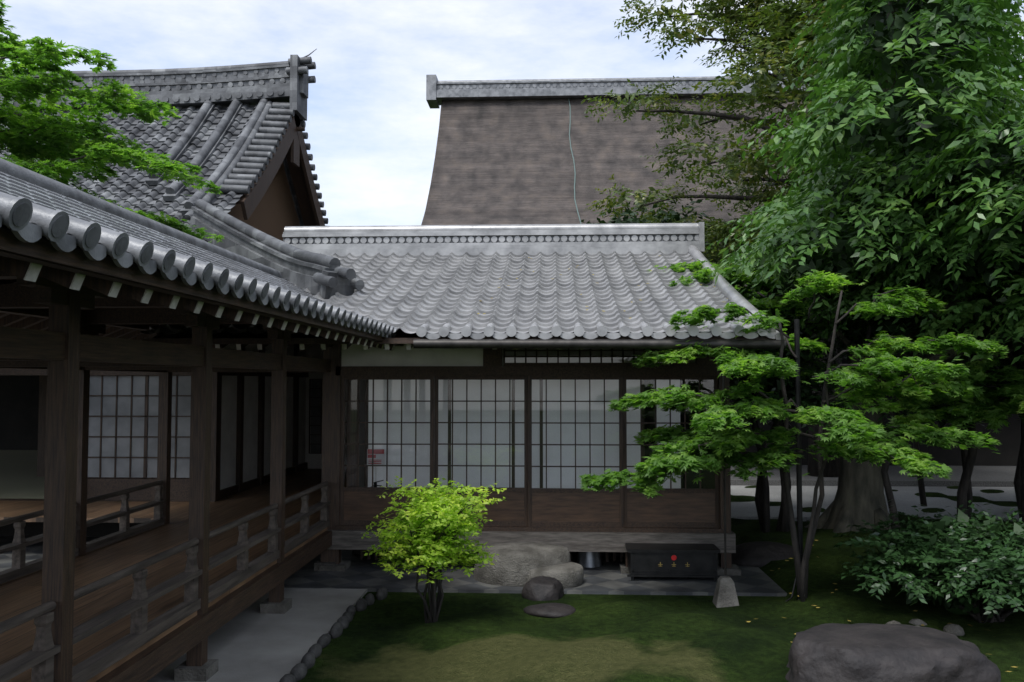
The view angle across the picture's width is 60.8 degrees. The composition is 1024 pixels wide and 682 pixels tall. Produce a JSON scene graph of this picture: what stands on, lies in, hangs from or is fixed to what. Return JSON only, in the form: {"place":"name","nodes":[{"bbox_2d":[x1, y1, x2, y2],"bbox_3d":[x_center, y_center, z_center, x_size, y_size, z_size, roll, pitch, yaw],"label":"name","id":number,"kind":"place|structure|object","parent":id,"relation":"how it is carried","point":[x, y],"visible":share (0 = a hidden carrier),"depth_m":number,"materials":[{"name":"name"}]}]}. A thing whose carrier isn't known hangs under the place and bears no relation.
{"place":"outdoors","nodes":[
{"label":"outdoors","id":0,"kind":"place"},
{"bbox_2d":[0,450,44,498],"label":"interior wall","id":1,"kind":"structure","parent":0,"point":[19,479],"depth_m":15.76,"materials":[{"name":"grey paint"}]},
{"bbox_2d":[0,375,140,536],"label":"dark interior opening","id":2,"kind":"object","parent":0,"point":[19,403],"visible":0.04,"depth_m":21.93,"materials":[{"name":"black"}]},
{"bbox_2d":[0,0,224,242],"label":"maple","id":3,"kind":"object","parent":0,"point":[63,140],"depth_m":11.20,"materials":[{"name":"green plant"}]},
{"bbox_2d":[0,158,281,278],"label":"corridor ridge","id":4,"kind":"structure","parent":0,"point":[24,174],"depth_m":7.25,"materials":[{"name":"grey tile"}]},
{"bbox_2d":[0,102,286,241],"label":"hall roof","id":5,"kind":"structure","parent":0,"point":[131,188],"depth_m":17.73,"materials":[{"name":"grey tile"}]},
{"bbox_2d":[0,67,321,275],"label":"hall ridge bands","id":6,"kind":"object","parent":5,"relation":"on","point":[306,270],"visible":0.34,"depth_m":19.45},
{"bbox_2d":[0,49,364,301],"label":"ridge tiles","id":7,"kind":"object","parent":5,"relation":"on","point":[240,168],"visible":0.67,"depth_m":18.15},
{"bbox_2d":[0,368,321,501],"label":"hall beams","id":8,"kind":"structure","parent":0,"point":[179,488],"depth_m":12.59,"materials":[{"name":"brown wood"}]},
{"bbox_2d":[0,469,346,523],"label":"veranda floor","id":9,"kind":"structure","parent":0,"point":[229,509],"depth_m":11.96,"materials":[{"name":"brown wood"}]},
{"bbox_2d":[0,256,392,681],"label":"wooden posts","id":10,"kind":"object","parent":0,"point":[67,437],"visible":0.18,"depth_m":6.60,"materials":[{"name":"brown wood"}]},
{"bbox_2d":[0,171,322,301],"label":"tiled roof","id":11,"kind":"structure","parent":10,"relation":"on","point":[18,187],"depth_m":6.52,"materials":[{"name":"grey tile"}]},
{"bbox_2d":[0,192,397,337],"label":"eave tiles","id":12,"kind":"object","parent":11,"relation":"on","point":[36,226],"visible":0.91,"depth_m":3.73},
{"bbox_2d":[23,263,393,350],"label":"rafter ends","id":13,"kind":"object","parent":10,"relation":"attached to","point":[32,272],"visible":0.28,"depth_m":4.12,"materials":[{"name":"wood"}]},
{"bbox_2d":[37,344,357,501],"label":"hall lattice posts","id":14,"kind":"object","parent":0,"point":[352,437],"visible":0.24,"depth_m":12.64,"materials":[{"name":"brown wood"}]},
{"bbox_2d":[88,376,320,477],"bbox_3d":[-6.707,1.501,18.024,4.611,1.500,11.724,2,-3,-31],"label":"shoji screen","id":15,"kind":"object","parent":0,"point":[138,409],"visible":0.41,"depth_m":12.63,"materials":[{"name":"white paper"}]},
{"bbox_2d":[227,162,299,240],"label":"gable wall","id":16,"kind":"structure","parent":0,"point":[274,214],"depth_m":20.02,"materials":[{"name":"brown wood"}]},
{"bbox_2d":[235,114,324,225],"bbox_3d":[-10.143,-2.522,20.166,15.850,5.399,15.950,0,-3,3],"label":"bargeboard","id":17,"kind":"object","parent":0,"point":[292,148],"visible":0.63,"depth_m":19.60,"materials":[{"name":"brown wood"}]},
{"bbox_2d":[220,344,364,489],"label":"sliding doors","id":18,"kind":"structure","parent":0,"point":[228,434],"depth_m":14.30,"materials":[{"name":"brown wood"}]},
{"bbox_2d":[283,160,301,225],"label":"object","id":19,"kind":"structure","parent":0,"point":[291,193],"depth_m":21.22,"materials":[{"name":"brown wood"}]},
{"bbox_2d":[215,344,453,349],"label":"rafter ends","id":20,"kind":"object","parent":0,"point":[323,347],"visible":0.3,"depth_m":9.35,"materials":[{"name":"brown wood"}]},
{"bbox_2d":[367,449,384,481],"bbox_3d":[-1.673,1.567,10.730,0.220,0.480,0.019,0,-3,3],"label":"extinguisher sign","id":21,"kind":"object","parent":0,"point":[380,457],"depth_m":10.73,"materials":[{"name":"white plastic"}]},
{"bbox_2d":[371,480,383,486],"bbox_3d":[-1.677,1.893,10.694,0.208,0.387,0.040,0,-3,3],"label":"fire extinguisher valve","id":22,"kind":"object","parent":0,"point":[375,484],"visible":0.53,"depth_m":10.69,"materials":[{"name":"black metal"}]},
{"bbox_2d":[182,344,731,567],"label":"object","id":23,"kind":"object","parent":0,"point":[337,447],"visible":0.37,"depth_m":10.38,"materials":[{"name":"brown wood"}]},
{"bbox_2d":[282,222,704,255],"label":"roof ridge","id":24,"kind":"structure","parent":0,"point":[533,247],"depth_m":14.03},
{"bbox_2d":[283,234,697,243],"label":"ridge tiles","id":25,"kind":"object","parent":24,"relation":"attached to","point":[498,241],"visible":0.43,"depth_m":14.09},
{"bbox_2d":[0,0,1023,225],"label":"sky","id":26,"kind":"structure","parent":0,"point":[372,129],"materials":[{"name":"white"}]},
{"bbox_2d":[352,380,702,555],"bbox_3d":[0.227,1.336,11.126,4.600,2.880,1.550,0,-3,3],"label":"dark pavilion interior","id":27,"kind":"object","parent":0,"point":[649,414],"depth_m":11.62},
{"bbox_2d":[413,339,786,574],"bbox_3d":[0.885,1.175,8.963,3.820,2.398,0.100,0,-3,3],"label":"rain gutter","id":28,"kind":"object","parent":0,"point":[563,344],"visible":0.81,"depth_m":8.98,"materials":[{"name":"metal"}]},
{"bbox_2d":[297,485,1023,681],"bbox_3d":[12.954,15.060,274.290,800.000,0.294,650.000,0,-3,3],"label":"ground moss","id":29,"kind":"object","parent":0,"point":[470,637],"visible":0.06,"depth_m":7.73,"materials":[{"name":"green plant"}]},
{"bbox_2d":[147,588,366,681],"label":"paved path","id":30,"kind":"structure","parent":29,"relation":"on","point":[250,643],"depth_m":7.63,"materials":[{"name":"grey stone"}]},
{"bbox_2d":[0,224,403,681],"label":"wooden beams","id":31,"kind":"structure","parent":30,"relation":"on","point":[21,348],"depth_m":6.16,"materials":[{"name":"brown wood"}]},
{"bbox_2d":[0,523,326,681],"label":"corridor floor deck","id":32,"kind":"structure","parent":31,"relation":"on","point":[20,595],"depth_m":7.35,"materials":[{"name":"brown wood"}]},
{"bbox_2d":[0,480,330,681],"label":"corridor railings","id":33,"kind":"object","parent":32,"relation":"on","point":[38,658],"visible":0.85,"depth_m":6.48,"materials":[{"name":"brown wood"}]},
{"bbox_2d":[174,559,334,681],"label":"foundation stones","id":34,"kind":"object","parent":30,"relation":"on","point":[207,670],"visible":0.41,"depth_m":6.62,"materials":[{"name":"grey stone"}]},
{"bbox_2d":[279,587,387,681],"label":"edge stones","id":35,"kind":"object","parent":29,"relation":"on","point":[298,671],"visible":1,"depth_m":7.53,"materials":[{"name":"grey stone"}]},
{"bbox_2d":[0,536,786,595],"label":"slate paving","id":36,"kind":"structure","parent":29,"relation":"on","point":[604,578],"depth_m":9.77,"materials":[{"name":"grey stone"}]},
{"bbox_2d":[141,329,772,532],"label":"pavilion beams","id":37,"kind":"structure","parent":36,"relation":"on","point":[704,370],"depth_m":10.31,"materials":[{"name":"brown wood"}]},
{"bbox_2d":[140,250,756,333],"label":"pavilion roof","id":38,"kind":"structure","parent":37,"relation":"on","point":[408,292],"depth_m":11.27,"materials":[{"name":"grey tile"}]},
{"bbox_2d":[416,245,784,339],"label":"eave tiles","id":39,"kind":"object","parent":38,"relation":"attached to","point":[731,293],"visible":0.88,"depth_m":9.09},
{"bbox_2d":[477,257,727,318],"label":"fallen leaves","id":40,"kind":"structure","parent":38,"relation":"on","point":[580,294],"depth_m":11.51,"materials":[{"name":"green plant"}]},
{"bbox_2d":[341,344,694,487],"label":"plaster wall","id":41,"kind":"structure","parent":37,"relation":"attached to","point":[355,355],"depth_m":10.47,"materials":[{"name":"white paint"}]},
{"bbox_2d":[368,380,680,487],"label":"shoji screens","id":42,"kind":"object","parent":37,"relation":"in","point":[502,429],"visible":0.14,"depth_m":10.92,"materials":[{"name":"white paper"}]},
{"bbox_2d":[344,492,715,521],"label":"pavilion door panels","id":43,"kind":"object","parent":37,"relation":"attached to","point":[605,507],"visible":0.79,"depth_m":10.27,"materials":[{"name":"brown wood"}]},
{"bbox_2d":[474,542,570,586],"bbox_3d":[0.112,2.522,9.874,1.100,0.431,0.813,0,-3,3],"label":"rock","id":44,"kind":"object","parent":36,"relation":"on","point":[515,563],"visible":0.69,"depth_m":9.56,"materials":[{"name":"stone"}]},
{"bbox_2d":[319,560,740,574],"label":"foundation stones","id":45,"kind":"object","parent":36,"relation":"on","point":[344,565],"visible":0.43,"depth_m":10.24,"materials":[{"name":"grey stone"}]},
{"bbox_2d":[326,530,735,552],"bbox_3d":[0.190,2.348,10.293,4.800,0.220,0.200,0,-3,3],"label":"veranda edge","id":46,"kind":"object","parent":45,"relation":"on","point":[570,541],"depth_m":10.17,"materials":[{"name":"brown wood"}]},
{"bbox_2d":[576,552,601,567],"bbox_3d":[0.936,2.588,10.608,0.312,0.270,0.320,0,-3,3],"label":"bucket under floor","id":47,"kind":"object","parent":36,"relation":"on","point":[589,559],"visible":0.55,"depth_m":10.48,"materials":[{"name":"metal"}]},
{"bbox_2d":[624,543,719,581],"bbox_3d":[1.816,2.512,9.963,1.040,0.350,0.510,0,-3,3],"label":"hydrant box","id":48,"kind":"object","parent":36,"relation":"on","point":[644,559],"visible":1,"depth_m":9.74,"materials":[{"name":"black metal"}]},
{"bbox_2d":[361,476,506,622],"bbox_3d":[-0.720,1.956,8.126,1.392,1.410,1.319,0,-3,3],"label":"lime shrub","id":49,"kind":"object","parent":29,"relation":"on","point":[426,540],"depth_m":7.97,"materials":[{"name":"green plant"}]},
{"bbox_2d":[521,576,563,600],"bbox_3d":[0.326,2.595,9.170,0.390,0.219,0.390,-1,-3,28],"label":"rock","id":50,"kind":"object","parent":29,"relation":"on","point":[541,588],"visible":0.96,"depth_m":9.05,"materials":[{"name":"grey stone"}]},
{"bbox_2d":[523,603,575,617],"bbox_3d":[0.368,2.637,8.588,0.520,0.081,0.387,0,-3,3],"label":"stepping stone","id":51,"kind":"object","parent":29,"relation":"on","point":[551,610],"visible":0.98,"depth_m":8.50,"materials":[{"name":"grey stone"}]},
{"bbox_2d":[527,562,583,588],"bbox_3d":[0.444,2.594,9.675,0.698,0.270,0.660,0,-3,3],"label":"rock","id":52,"kind":"object","parent":29,"relation":"on","point":[569,575],"visible":0.4,"depth_m":9.42,"materials":[{"name":"stone"}]},
{"bbox_2d":[712,576,738,607],"bbox_3d":[2.164,2.529,8.839,0.230,0.280,0.230,0,-3,3],"label":"stone post","id":53,"kind":"object","parent":29,"relation":"on","point":[725,594],"visible":1,"depth_m":8.75,"materials":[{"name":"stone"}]},
{"bbox_2d":[736,377,793,530],"bbox_3d":[4.090,1.228,13.238,1.125,3.437,1.266,-2,-4,41],"label":"tree","id":54,"kind":"object","parent":29,"relation":"on","point":[759,497],"visible":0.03,"depth_m":13.18,"materials":[{"name":"brown plant"}]},
{"bbox_2d":[731,541,803,567],"bbox_3d":[3.135,2.614,10.754,1.024,0.292,0.620,0,-3,3],"label":"rock","id":55,"kind":"object","parent":29,"relation":"on","point":[759,554],"visible":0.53,"depth_m":10.59,"materials":[{"name":"grey stone"}]},
{"bbox_2d":[646,226,905,531],"bbox_3d":[3.899,0.717,12.936,3.870,4.407,5.206,-1,-3,28],"label":"maple","id":56,"kind":"object","parent":29,"relation":"on","point":[792,306],"depth_m":12.33,"materials":[{"name":"green plant"}]},
{"bbox_2d":[729,296,835,421],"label":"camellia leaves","id":57,"kind":"object","parent":56,"relation":"on","point":[812,402],"visible":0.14,"depth_m":12.63,"materials":[{"name":"green plant"}]},
{"bbox_2d":[729,286,857,433],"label":"camellia tree leaves","id":58,"kind":"object","parent":56,"relation":"on","point":[806,379],"visible":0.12,"depth_m":12.62,"materials":[{"name":"green plant"}]},
{"bbox_2d":[784,319,802,601],"bbox_3d":[2.845,1.222,8.923,0.308,2.900,0.077,1,-3,-26],"label":"trunk","id":59,"kind":"object","parent":29,"relation":"on","point":[798,437],"visible":0.56,"depth_m":8.96,"materials":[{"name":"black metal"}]},
{"bbox_2d":[578,269,1008,601],"bbox_3d":[2.713,1.022,8.686,3.471,3.388,3.479,2,-4,-42],"label":"maple","id":60,"kind":"object","parent":29,"relation":"on","point":[714,419],"depth_m":8.46,"materials":[{"name":"green plant"}]},
{"bbox_2d":[581,0,1023,476],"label":"tall tree","id":61,"kind":"object","parent":29,"relation":"on","point":[754,25],"depth_m":19.43,"materials":[{"name":"green plant"}]},
{"bbox_2d":[706,0,1023,532],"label":"evergreen tree","id":62,"kind":"object","parent":29,"relation":"on","point":[988,19],"depth_m":9.93,"materials":[{"name":"green plant"}]},
{"bbox_2d":[753,0,1023,349],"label":"evergreen leaves","id":63,"kind":"object","parent":62,"relation":"attached to","point":[884,37],"visible":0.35,"depth_m":9.83,"materials":[{"name":"green plant"}]},
{"bbox_2d":[820,246,1023,429],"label":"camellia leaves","id":64,"kind":"object","parent":63,"relation":"attached to","point":[964,358],"visible":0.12,"depth_m":11.75,"materials":[{"name":"green plant"}]},
{"bbox_2d":[839,278,1023,427],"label":"camellia tree leaves","id":65,"kind":"object","parent":63,"relation":"attached to","point":[943,422],"visible":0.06,"depth_m":12.05,"materials":[{"name":"green plant"}]},
{"bbox_2d":[889,272,1023,432],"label":"maple","id":66,"kind":"object","parent":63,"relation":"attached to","point":[973,411],"depth_m":10.41,"materials":[{"name":"green plant"}]},
{"bbox_2d":[909,339,1023,363],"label":"camellia leaves","id":67,"kind":"object","parent":63,"relation":"attached to","point":[1015,355],"depth_m":12.22,"materials":[{"name":"green plant"}]},
{"bbox_2d":[730,294,1020,465],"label":"wall","id":68,"kind":"structure","parent":29,"relation":"on","point":[1009,439],"depth_m":21.89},
{"bbox_2d":[421,95,837,286],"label":"roof","id":69,"kind":"structure","parent":68,"relation":"on","point":[504,162],"depth_m":29.28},
{"bbox_2d":[568,98,580,223],"bbox_3d":[2.003,-5.094,25.800,0.155,8.170,10.844,0,-3,1],"label":"cable","id":70,"kind":"object","parent":69,"relation":"on","point":[573,162],"visible":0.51,"depth_m":29.09,"materials":[{"name":"grey metal"}]},
{"bbox_2d":[426,75,810,108],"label":"great roof ridge tiles","id":71,"kind":"object","parent":69,"relation":"on","point":[437,92],"visible":0.41,"depth_m":31.06,"materials":[{"name":"grey tile"}]},
{"bbox_2d":[747,540,1015,671],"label":"fallen leaves","id":72,"kind":"object","parent":29,"relation":"on","point":[881,595],"visible":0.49,"depth_m":8.36,"materials":[{"name":"yellow plant"}]},
{"bbox_2d":[761,322,1023,532],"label":"tree trunks","id":73,"kind":"object","parent":29,"relation":"on","point":[1018,482],"visible":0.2,"depth_m":12.48,"materials":[{"name":"brown plant"}]},
{"bbox_2d":[785,623,1000,681],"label":"foreground rock","id":74,"kind":"object","parent":29,"relation":"on","point":[856,652],"visible":1,"depth_m":5.99,"materials":[{"name":"grey stone"}]},
{"bbox_2d":[886,620,900,623],"bbox_3d":[3.427,2.564,7.829,0.166,0.115,0.177,2,-3,-37],"label":"cobble","id":75,"kind":"object","parent":29,"relation":"on","point":[893,622],"visible":0.16,"depth_m":7.82,"materials":[{"name":"stone"}]},
{"bbox_2d":[909,619,926,625],"bbox_3d":[3.685,2.574,7.927,0.172,0.105,0.159,0,-3,3],"label":"cobble","id":76,"kind":"object","parent":29,"relation":"on","point":[916,621],"visible":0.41,"depth_m":7.89,"materials":[{"name":"stone"}]},
{"bbox_2d":[832,500,1023,622],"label":"camellia shrub","id":77,"kind":"object","parent":29,"relation":"on","point":[935,554],"depth_m":7.82,"materials":[{"name":"green plant"}]},
{"bbox_2d":[875,509,1023,617],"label":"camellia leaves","id":78,"kind":"object","parent":77,"relation":"attached to","point":[943,523],"visible":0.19,"depth_m":8.11,"materials":[{"name":"green plant"}]},
{"bbox_2d":[943,624,964,635],"bbox_3d":[3.924,2.566,7.762,0.174,0.104,0.157,0,-3,3],"label":"cobble","id":79,"kind":"object","parent":29,"relation":"on","point":[956,629],"visible":0.74,"depth_m":7.72,"materials":[{"name":"stone"}]},
{"bbox_2d":[916,340,1002,516],"bbox_3d":[6.109,0.687,12.304,1.976,4.397,2.152,0,-3,3],"label":"tree","id":80,"kind":"object","parent":29,"relation":"on","point":[964,483],"visible":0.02,"depth_m":12.16,"materials":[{"name":"brown plant"}]},
{"bbox_2d":[581,198,788,293],"bbox_3d":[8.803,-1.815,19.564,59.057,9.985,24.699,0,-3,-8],"label":"tree","id":81,"kind":"object","parent":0,"point":[629,212],"depth_m":23.18,"materials":[{"name":"green plant"}]},
{"bbox_2d":[730,465,1015,486],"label":"dark gravel bank","id":82,"kind":"structure","parent":0,"point":[992,476],"depth_m":18.97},
{"bbox_2d":[731,485,1018,520],"bbox_3d":[32.136,2.996,15.179,57.240,0.145,4.400,0,-3,3],"label":"gravel court","id":83,"kind":"object","parent":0,"point":[906,498],"depth_m":16.16,"materials":[{"name":"grey gravel"}]}
]}

